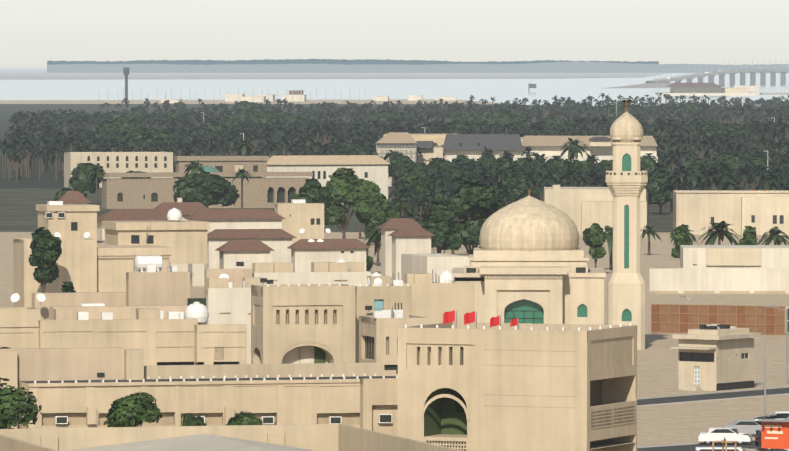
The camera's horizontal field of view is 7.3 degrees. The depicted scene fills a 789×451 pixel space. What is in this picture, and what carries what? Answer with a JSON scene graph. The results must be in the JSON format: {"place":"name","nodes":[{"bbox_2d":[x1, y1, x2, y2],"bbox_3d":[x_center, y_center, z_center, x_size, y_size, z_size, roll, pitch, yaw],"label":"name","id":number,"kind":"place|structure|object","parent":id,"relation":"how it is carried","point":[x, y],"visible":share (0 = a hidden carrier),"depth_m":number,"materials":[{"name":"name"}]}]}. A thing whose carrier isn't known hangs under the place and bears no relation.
{"place":"outdoors","nodes":[
{"label":"outdoors","id":0,"kind":"place"},
{"bbox_2d":[13,232,96,306],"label":"building","id":1,"kind":"structure","parent":0,"point":[76,262],"depth_m":848.25,"materials":[{"name":"beige paint"}]},
{"bbox_2d":[11,292,125,319],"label":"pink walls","id":2,"kind":"structure","parent":0,"point":[43,302],"depth_m":601.87,"materials":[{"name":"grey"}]},
{"bbox_2d":[57,191,90,203],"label":"roof","id":3,"kind":"structure","parent":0,"point":[72,197],"depth_m":986.12,"materials":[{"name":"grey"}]},
{"bbox_2d":[49,303,186,319],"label":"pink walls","id":4,"kind":"structure","parent":0,"point":[94,310],"depth_m":586.58,"materials":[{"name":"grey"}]},
{"bbox_2d":[97,209,175,265],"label":"building","id":5,"kind":"structure","parent":0,"point":[133,215],"depth_m":932.25,"materials":[{"name":"grey"}]},
{"bbox_2d":[153,198,208,271],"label":"building","id":6,"kind":"structure","parent":0,"point":[186,209],"depth_m":962.00,"materials":[{"name":"grey"}]},
{"bbox_2d":[204,269,251,297],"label":"building","id":7,"kind":"structure","parent":0,"point":[235,276],"depth_m":700.57,"materials":[{"name":"grey"}]},
{"bbox_2d":[0,424,461,450],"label":"wing roof","id":8,"kind":"structure","parent":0,"point":[317,437],"depth_m":396.44,"materials":[{"name":"grey"}]},
{"bbox_2d":[184,209,284,285],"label":"building","id":9,"kind":"structure","parent":0,"point":[243,218],"depth_m":946.90,"materials":[{"name":"grey"}]},
{"bbox_2d":[215,240,274,268],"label":"red house","id":10,"kind":"structure","parent":0,"point":[239,254],"depth_m":880.81,"materials":[{"name":"grey"}]},
{"bbox_2d":[204,229,296,268],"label":"building","id":11,"kind":"structure","parent":0,"point":[279,241],"depth_m":907.05,"materials":[{"name":"grey"}]},
{"bbox_2d":[251,278,355,363],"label":"gate tower","id":12,"kind":"structure","parent":0,"point":[300,323],"depth_m":537.94,"materials":[{"name":"beige paint"}]},
{"bbox_2d":[287,239,369,271],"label":"red house","id":13,"kind":"structure","parent":0,"point":[305,253],"depth_m":891.01,"materials":[{"name":"grey"}]},
{"bbox_2d":[0,189,751,231],"bbox_3d":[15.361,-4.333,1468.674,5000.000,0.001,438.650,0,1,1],"label":"belt ground","id":14,"kind":"structure","parent":0,"point":[18,212],"depth_m":1425.72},
{"bbox_2d":[69,163,103,197],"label":"broadleaf tree","id":15,"kind":"object","parent":14,"relation":"on","point":[79,174],"visible":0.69,"depth_m":1498.23,"materials":[{"name":"green plant"}]},
{"bbox_2d":[84,168,109,213],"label":"date palm","id":16,"kind":"object","parent":14,"relation":"on","point":[96,174],"visible":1,"depth_m":1400.40,"materials":[{"name":"green plant"}]},
{"bbox_2d":[183,160,205,174],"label":"date palm","id":17,"kind":"object","parent":14,"relation":"on","point":[195,167],"visible":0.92,"depth_m":1449.26,"materials":[{"name":"green plant"}]},
{"bbox_2d":[173,172,239,207],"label":"broadleaf tree","id":18,"kind":"object","parent":14,"relation":"on","point":[206,189],"visible":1,"depth_m":1396.35,"materials":[{"name":"green plant"}]},
{"bbox_2d":[101,172,312,208],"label":"stone villa","id":19,"kind":"object","parent":14,"relation":"on","point":[135,193],"visible":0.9,"depth_m":1455.23,"materials":[{"name":"grey stone"}]},
{"bbox_2d":[174,156,268,171],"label":"building","id":20,"kind":"structure","parent":14,"relation":"on","point":[233,163],"depth_m":1478.60,"materials":[{"name":"grey"}]},
{"bbox_2d":[234,139,256,155],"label":"date palm","id":21,"kind":"object","parent":14,"relation":"on","point":[244,145],"visible":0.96,"depth_m":1649.28,"materials":[{"name":"green plant"}]},
{"bbox_2d":[262,155,389,203],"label":"building","id":22,"kind":"structure","parent":14,"relation":"on","point":[374,168],"depth_m":1504.90,"materials":[{"name":"grey"}]},
{"bbox_2d":[388,154,413,176],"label":"broadleaf tree","id":23,"kind":"object","parent":14,"relation":"on","point":[397,160],"visible":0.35,"depth_m":1616.45,"materials":[{"name":"green plant"}]},
{"bbox_2d":[392,161,425,187],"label":"broadleaf tree","id":24,"kind":"object","parent":14,"relation":"on","point":[402,172],"visible":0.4,"depth_m":1563.93,"materials":[{"name":"green plant"}]},
{"bbox_2d":[391,171,434,220],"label":"broadleaf tree","id":25,"kind":"object","parent":14,"relation":"on","point":[423,181],"visible":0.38,"depth_m":1247.43,"materials":[{"name":"green plant"}]},
{"bbox_2d":[417,158,449,186],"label":"broadleaf tree","id":26,"kind":"object","parent":14,"relation":"on","point":[435,163],"visible":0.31,"depth_m":1537.13,"materials":[{"name":"green plant"}]},
{"bbox_2d":[466,157,498,181],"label":"broadleaf tree","id":27,"kind":"object","parent":14,"relation":"on","point":[493,164],"visible":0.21,"depth_m":1521.22,"materials":[{"name":"green plant"}]},
{"bbox_2d":[496,156,517,179],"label":"broadleaf tree","id":28,"kind":"object","parent":14,"relation":"on","point":[505,162],"visible":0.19,"depth_m":1531.08,"materials":[{"name":"green plant"}]},
{"bbox_2d":[495,171,538,202],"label":"broadleaf tree","id":29,"kind":"object","parent":14,"relation":"on","point":[517,183],"visible":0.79,"depth_m":1296.51,"materials":[{"name":"green plant"}]},
{"bbox_2d":[546,158,572,184],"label":"broadleaf tree","id":30,"kind":"object","parent":14,"relation":"on","point":[558,163],"visible":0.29,"depth_m":1593.59,"materials":[{"name":"green plant"}]},
{"bbox_2d":[559,138,590,160],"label":"date palm","id":31,"kind":"object","parent":14,"relation":"on","point":[574,148],"visible":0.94,"depth_m":1647.10,"materials":[{"name":"green plant"}]},
{"bbox_2d":[566,160,593,184],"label":"broadleaf tree","id":32,"kind":"object","parent":14,"relation":"on","point":[579,166],"visible":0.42,"depth_m":1533.01,"materials":[{"name":"green plant"}]},
{"bbox_2d":[640,156,657,176],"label":"broadleaf tree","id":33,"kind":"object","parent":14,"relation":"on","point":[647,163],"visible":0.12,"depth_m":1516.78,"materials":[{"name":"green plant"}]},
{"bbox_2d":[645,170,683,213],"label":"broadleaf tree","id":34,"kind":"object","parent":14,"relation":"on","point":[659,178],"visible":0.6,"depth_m":1395.82,"materials":[{"name":"green plant"}]},
{"bbox_2d":[712,153,750,186],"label":"broadleaf tree","id":35,"kind":"object","parent":14,"relation":"on","point":[731,160],"visible":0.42,"depth_m":1614.57,"materials":[{"name":"green plant"}]},
{"bbox_2d":[747,154,777,183],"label":"broadleaf tree","id":36,"kind":"object","parent":14,"relation":"on","point":[757,159],"visible":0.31,"depth_m":1635.94,"materials":[{"name":"green plant"}]},
{"bbox_2d":[355,272,411,362],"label":"building","id":37,"kind":"structure","parent":0,"point":[378,292],"depth_m":545.08,"materials":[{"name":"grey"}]},
{"bbox_2d":[0,104,787,188],"bbox_3d":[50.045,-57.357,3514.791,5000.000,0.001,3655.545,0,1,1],"label":"forest floor","id":38,"kind":"structure","parent":0,"point":[48,179],"depth_m":3826.12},
{"bbox_2d":[94,121,123,146],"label":"broadleaf tree","id":39,"kind":"object","parent":38,"relation":"on","point":[108,126],"visible":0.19,"depth_m":2216.14,"materials":[{"name":"green plant"}]},
{"bbox_2d":[92,115,136,130],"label":"broadleaf tree","id":40,"kind":"object","parent":38,"relation":"on","point":[122,120],"visible":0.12,"depth_m":2294.05,"materials":[{"name":"green plant"}]},
{"bbox_2d":[64,152,172,187],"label":"building","id":41,"kind":"structure","parent":38,"relation":"on","point":[125,162],"depth_m":1705.63,"materials":[{"name":"grey"}]},
{"bbox_2d":[117,127,175,155],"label":"broadleaf tree","id":42,"kind":"object","parent":38,"relation":"on","point":[135,132],"visible":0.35,"depth_m":1941.68,"materials":[{"name":"green plant"}]},
{"bbox_2d":[192,121,232,147],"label":"broadleaf tree","id":43,"kind":"object","parent":38,"relation":"on","point":[214,126],"visible":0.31,"depth_m":2203.98,"materials":[{"name":"green plant"}]},
{"bbox_2d":[226,112,253,128],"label":"broadleaf tree","id":44,"kind":"object","parent":38,"relation":"on","point":[242,117],"visible":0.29,"depth_m":2576.39,"materials":[{"name":"green plant"}]},
{"bbox_2d":[232,101,262,112],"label":"broadleaf tree","id":45,"kind":"object","parent":38,"relation":"on","point":[241,106],"visible":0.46,"depth_m":3223.32,"materials":[{"name":"green plant"}]},
{"bbox_2d":[249,111,286,142],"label":"broadleaf tree","id":46,"kind":"object","parent":38,"relation":"on","point":[263,118],"visible":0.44,"depth_m":2545.35,"materials":[{"name":"green plant"}]},
{"bbox_2d":[375,111,403,125],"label":"broadleaf tree","id":47,"kind":"object","parent":38,"relation":"on","point":[386,118],"visible":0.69,"depth_m":2663.42,"materials":[{"name":"green plant"}]},
{"bbox_2d":[10,93,788,144],"bbox_3d":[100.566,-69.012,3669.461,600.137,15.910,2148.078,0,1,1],"label":"forest palm","id":48,"kind":"object","parent":38,"relation":"on","point":[434,112],"depth_m":3141.69,"materials":[{"name":"green plant"}]},
{"bbox_2d":[450,110,483,122],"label":"broadleaf tree","id":49,"kind":"object","parent":38,"relation":"on","point":[468,115],"visible":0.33,"depth_m":2737.83,"materials":[{"name":"green plant"}]},
{"bbox_2d":[188,149,786,255],"bbox_3d":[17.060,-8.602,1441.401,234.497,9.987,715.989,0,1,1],"label":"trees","id":50,"kind":"object","parent":38,"relation":"on","point":[647,200],"visible":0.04,"depth_m":1425.23,"materials":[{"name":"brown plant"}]},
{"bbox_2d":[59,144,788,228],"bbox_3d":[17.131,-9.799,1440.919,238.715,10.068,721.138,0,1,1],"label":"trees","id":51,"kind":"object","parent":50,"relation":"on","point":[468,172],"visible":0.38,"depth_m":1452.09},
{"bbox_2d":[482,110,514,126],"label":"broadleaf tree","id":52,"kind":"object","parent":38,"relation":"on","point":[502,117],"visible":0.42,"depth_m":2595.99,"materials":[{"name":"green plant"}]},
{"bbox_2d":[376,132,657,185],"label":"estate buildings","id":53,"kind":"structure","parent":38,"relation":"on","point":[472,145],"depth_m":1756.05,"materials":[{"name":"stone"}]},
{"bbox_2d":[602,103,638,120],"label":"broadleaf tree","id":54,"kind":"object","parent":38,"relation":"on","point":[612,112],"visible":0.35,"depth_m":3057.10,"materials":[{"name":"green plant"}]},
{"bbox_2d":[695,126,732,158],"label":"broadleaf tree","id":55,"kind":"object","parent":38,"relation":"on","point":[718,129],"visible":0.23,"depth_m":2006.81,"materials":[{"name":"green plant"}]},
{"bbox_2d":[0,99,788,450],"bbox_3d":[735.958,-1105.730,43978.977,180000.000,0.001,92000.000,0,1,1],"label":"ground","id":56,"kind":"structure","parent":0,"point":[680,423],"depth_m":745.35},
{"bbox_2d":[0,307,39,348],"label":"building","id":57,"kind":"structure","parent":56,"relation":"on","point":[19,326],"depth_m":520.10,"materials":[{"name":"paint"}]},
{"bbox_2d":[0,377,41,428],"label":"tree","id":58,"kind":"object","parent":56,"relation":"on","point":[11,404],"visible":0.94,"depth_m":425.36,"materials":[{"name":"green plant"}]},
{"bbox_2d":[29,227,61,292],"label":"broadleaf tree","id":59,"kind":"object","parent":56,"relation":"on","point":[46,248],"visible":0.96,"depth_m":839.41,"materials":[{"name":"green plant"}]},
{"bbox_2d":[0,347,143,428],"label":"building","id":60,"kind":"structure","parent":56,"relation":"on","point":[17,365],"depth_m":488.68,"materials":[{"name":"beige paint"}]},
{"bbox_2d":[38,302,208,365],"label":"building","id":61,"kind":"structure","parent":56,"relation":"on","point":[157,337],"depth_m":522.13,"materials":[{"name":"beige paint"}]},
{"bbox_2d":[103,391,162,426],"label":"courtyard tree","id":62,"kind":"object","parent":56,"relation":"on","point":[129,411],"visible":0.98,"depth_m":444.16,"materials":[{"name":"green plant"}]},
{"bbox_2d":[97,240,171,291],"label":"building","id":63,"kind":"structure","parent":56,"relation":"on","point":[115,263],"depth_m":851.04,"materials":[{"name":"beige"}]},
{"bbox_2d":[36,201,99,238],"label":"villa block","id":64,"kind":"structure","parent":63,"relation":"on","point":[71,220],"depth_m":871.40,"materials":[{"name":"grey"}]},
{"bbox_2d":[102,208,209,263],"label":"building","id":65,"kind":"structure","parent":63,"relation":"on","point":[186,240],"depth_m":864.36,"materials":[{"name":"grey paint"}]},
{"bbox_2d":[126,256,189,305],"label":"building","id":66,"kind":"structure","parent":56,"relation":"on","point":[152,285],"depth_m":600.75,"materials":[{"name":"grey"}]},
{"bbox_2d":[182,413,199,425],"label":"bush","id":67,"kind":"object","parent":56,"relation":"on","point":[189,419],"visible":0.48,"depth_m":444.35,"materials":[{"name":"green plant"}]},
{"bbox_2d":[19,373,397,428],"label":"long wing","id":68,"kind":"object","parent":56,"relation":"on","point":[213,402],"visible":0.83,"depth_m":487.70,"materials":[{"name":"beige paint"}]},
{"bbox_2d":[144,363,379,378],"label":"wing parapet","id":69,"kind":"structure","parent":68,"relation":"on","point":[257,370],"depth_m":493.10,"materials":[{"name":"beige paint"}]},
{"bbox_2d":[194,324,246,364],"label":"building","id":70,"kind":"structure","parent":56,"relation":"on","point":[219,344],"depth_m":521.21,"materials":[{"name":"beige"}]},
{"bbox_2d":[206,274,272,363],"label":"building","id":71,"kind":"structure","parent":56,"relation":"on","point":[226,303],"depth_m":562.26,"materials":[{"name":"grey"}]},
{"bbox_2d":[235,410,262,424],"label":"bush","id":72,"kind":"object","parent":56,"relation":"on","point":[248,418],"visible":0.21,"depth_m":443.78,"materials":[{"name":"green plant"}]},
{"bbox_2d":[275,199,330,243],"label":"cream block with tank","id":73,"kind":"structure","parent":56,"relation":"on","point":[303,219],"depth_m":960.96,"materials":[{"name":"grey"}]},
{"bbox_2d":[252,259,370,285],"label":"building","id":74,"kind":"structure","parent":56,"relation":"on","point":[341,271],"depth_m":591.30,"materials":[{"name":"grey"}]},
{"bbox_2d":[290,179,332,221],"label":"broadleaf tree","id":75,"kind":"object","parent":56,"relation":"on","point":[314,191],"visible":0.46,"depth_m":1108.44,"materials":[{"name":"green plant"}]},
{"bbox_2d":[324,168,380,238],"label":"broadleaf tree","id":76,"kind":"object","parent":56,"relation":"on","point":[348,187],"visible":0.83,"depth_m":1147.59,"materials":[{"name":"green plant"}]},
{"bbox_2d":[353,193,399,265],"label":"broadleaf tree","id":77,"kind":"object","parent":56,"relation":"on","point":[374,208],"visible":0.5,"depth_m":1038.12,"materials":[{"name":"green plant"}]},
{"bbox_2d":[363,218,390,254],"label":"date palm","id":78,"kind":"object","parent":56,"relation":"on","point":[372,234],"visible":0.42,"depth_m":998.65,"materials":[{"name":"green plant"}]},
{"bbox_2d":[360,369,397,435],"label":"building block","id":79,"kind":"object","parent":56,"relation":"on","point":[378,404],"visible":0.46,"depth_m":451.85,"materials":[{"name":"beige"}]},
{"bbox_2d":[359,306,428,375],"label":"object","id":80,"kind":"object","parent":56,"relation":"on","point":[378,336],"visible":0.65,"depth_m":521.00,"materials":[{"name":"beige"}]},
{"bbox_2d":[0,112,788,181],"bbox_3d":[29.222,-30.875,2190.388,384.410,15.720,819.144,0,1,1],"label":"forest palm","id":81,"kind":"object","parent":56,"relation":"on","point":[178,140],"depth_m":2013.53,"materials":[{"name":"green plant"}]},
{"bbox_2d":[392,197,414,215],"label":"date palm","id":82,"kind":"object","parent":56,"relation":"on","point":[401,203],"visible":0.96,"depth_m":1148.88,"materials":[{"name":"green plant"}]},
{"bbox_2d":[403,269,474,323],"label":"building","id":83,"kind":"structure","parent":56,"relation":"on","point":[433,302],"depth_m":600.41,"materials":[{"name":"grey paint"}]},
{"bbox_2d":[421,198,463,253],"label":"broadleaf tree","id":84,"kind":"object","parent":56,"relation":"on","point":[437,221],"visible":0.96,"depth_m":982.91,"materials":[{"name":"green plant"}]},
{"bbox_2d":[117,67,774,168],"bbox_3d":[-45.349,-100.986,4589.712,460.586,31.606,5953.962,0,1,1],"label":"distant buildings","id":85,"kind":"structure","parent":56,"relation":"on","point":[295,95],"depth_m":5675.94,"materials":[{"name":"grey"}]},
{"bbox_2d":[448,180,505,253],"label":"broadleaf tree","id":86,"kind":"object","parent":56,"relation":"on","point":[476,199],"visible":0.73,"depth_m":1005.55,"materials":[{"name":"green plant"}]},
{"bbox_2d":[398,310,636,450],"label":"tower block","id":87,"kind":"structure","parent":56,"relation":"on","point":[470,384],"depth_m":440.07,"materials":[{"name":"grey paint"}]},
{"bbox_2d":[452,99,647,349],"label":"mosque","id":88,"kind":"structure","parent":56,"relation":"on","point":[528,259],"depth_m":735.88,"materials":[{"name":"grey"}]},
{"bbox_2d":[582,223,608,267],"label":"broadleaf tree","id":89,"kind":"object","parent":56,"relation":"on","point":[595,236],"visible":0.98,"depth_m":998.02,"materials":[{"name":"green plant"}]},
{"bbox_2d":[603,226,612,269],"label":"date palm","id":90,"kind":"object","parent":56,"relation":"on","point":[609,229],"visible":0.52,"depth_m":1017.75,"materials":[{"name":"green plant"}]},
{"bbox_2d":[640,225,662,254],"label":"date palm","id":91,"kind":"object","parent":56,"relation":"on","point":[648,231],"visible":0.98,"depth_m":1098.23,"materials":[{"name":"green plant"}]},
{"bbox_2d":[544,185,788,235],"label":"white building","id":92,"kind":"structure","parent":56,"relation":"on","point":[697,211],"depth_m":1229.82,"materials":[{"name":"grey paint"}]},
{"bbox_2d":[670,224,692,258],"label":"broadleaf tree","id":93,"kind":"object","parent":56,"relation":"on","point":[679,235],"visible":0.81,"depth_m":998.08,"materials":[{"name":"green plant"}]},
{"bbox_2d":[698,221,739,244],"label":"date palm","id":94,"kind":"object","parent":56,"relation":"on","point":[720,232],"visible":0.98,"depth_m":1037.76,"materials":[{"name":"green plant"}]},
{"bbox_2d":[651,304,788,334],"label":"wall","id":95,"kind":"structure","parent":56,"relation":"on","point":[679,318],"depth_m":777.59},
{"bbox_2d":[680,296,787,414],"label":"street lamps","id":96,"kind":"object","parent":56,"relation":"on","point":[765,353],"visible":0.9,"depth_m":654.84,"materials":[{"name":"metal"}]},
{"bbox_2d":[723,420,760,432],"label":"silver car","id":97,"kind":"object","parent":56,"relation":"on","point":[746,426],"visible":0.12,"depth_m":562.33,"materials":[{"name":"grey"}]},
{"bbox_2d":[736,226,757,244],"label":"broadleaf tree","id":98,"kind":"object","parent":56,"relation":"on","point":[749,235],"visible":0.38,"depth_m":997.76,"materials":[{"name":"green plant"}]},
{"bbox_2d":[752,411,788,420],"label":"car","id":99,"kind":"object","parent":56,"relation":"on","point":[781,415],"visible":0.31,"depth_m":571.28,"materials":[{"name":"grey"}]},
{"bbox_2d":[756,226,788,244],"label":"date palm","id":100,"kind":"object","parent":56,"relation":"on","point":[773,235],"visible":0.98,"depth_m":1047.63,"materials":[{"name":"green plant"}]},
{"bbox_2d":[758,419,788,450],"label":"billboard","id":101,"kind":"object","parent":56,"relation":"on","point":[774,433],"visible":1,"depth_m":528.73,"materials":[{"name":"orange"}]},
{"bbox_2d":[0,73,788,105],"bbox_3d":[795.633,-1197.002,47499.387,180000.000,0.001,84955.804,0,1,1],"label":"sea water","id":102,"kind":"structure","parent":0,"point":[504,90],"depth_m":8840.40,"materials":[{"name":"grey liquid"}]},
{"bbox_2d":[610,61,788,87],"bbox_3d":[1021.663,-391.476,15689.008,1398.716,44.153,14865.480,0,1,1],"label":"causeway bridge","id":103,"kind":"structure","parent":102,"relation":"on","point":[661,83],"depth_m":9972.30,"materials":[{"name":"concrete"}]},
{"bbox_2d":[655,83,788,95],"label":"island","id":104,"kind":"structure","parent":102,"relation":"on","point":[696,89],"depth_m":6789.26,"materials":[{"name":"sand"}]},
{"bbox_2d":[0,59,788,79],"bbox_3d":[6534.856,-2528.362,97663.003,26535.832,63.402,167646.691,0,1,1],"label":"land","id":105,"kind":"structure","parent":0,"point":[305,69],"depth_m":25987.43,"materials":[{"name":"grey"}]},
{"bbox_2d":[0,0,788,66],"label":"sky","id":106,"kind":"structure","parent":0,"point":[33,33],"materials":[{"name":"white"}]},
{"bbox_2d":[377,218,424,276],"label":"building","id":107,"kind":"structure","parent":0,"point":[389,226],"depth_m":985.11,"materials":[{"name":"grey"}]},
{"bbox_2d":[387,227,434,279],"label":"building","id":108,"kind":"structure","parent":0,"point":[411,240],"depth_m":940.26,"materials":[{"name":"grey"}]},
{"bbox_2d":[401,253,469,282],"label":"building","id":109,"kind":"structure","parent":0,"point":[438,263],"depth_m":887.07,"materials":[{"name":"grey"}]},
{"bbox_2d":[637,386,788,450],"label":"road","id":110,"kind":"structure","parent":0,"point":[701,397],"depth_m":624.71,"materials":[{"name":"asphalt"}]},
{"bbox_2d":[698,428,751,444],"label":"white sedan car","id":111,"kind":"object","parent":110,"relation":"on","point":[717,434],"visible":0.96,"depth_m":550.28,"materials":[{"name":"grey"}]},
{"bbox_2d":[670,324,760,390],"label":"service building","id":112,"kind":"structure","parent":0,"point":[715,357],"depth_m":643.51,"materials":[{"name":"grey paint"}]},
{"bbox_2d":[649,245,788,292],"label":"building","id":113,"kind":"structure","parent":0,"point":[733,269],"depth_m":915.41,"materials":[{"name":"beige paint"}]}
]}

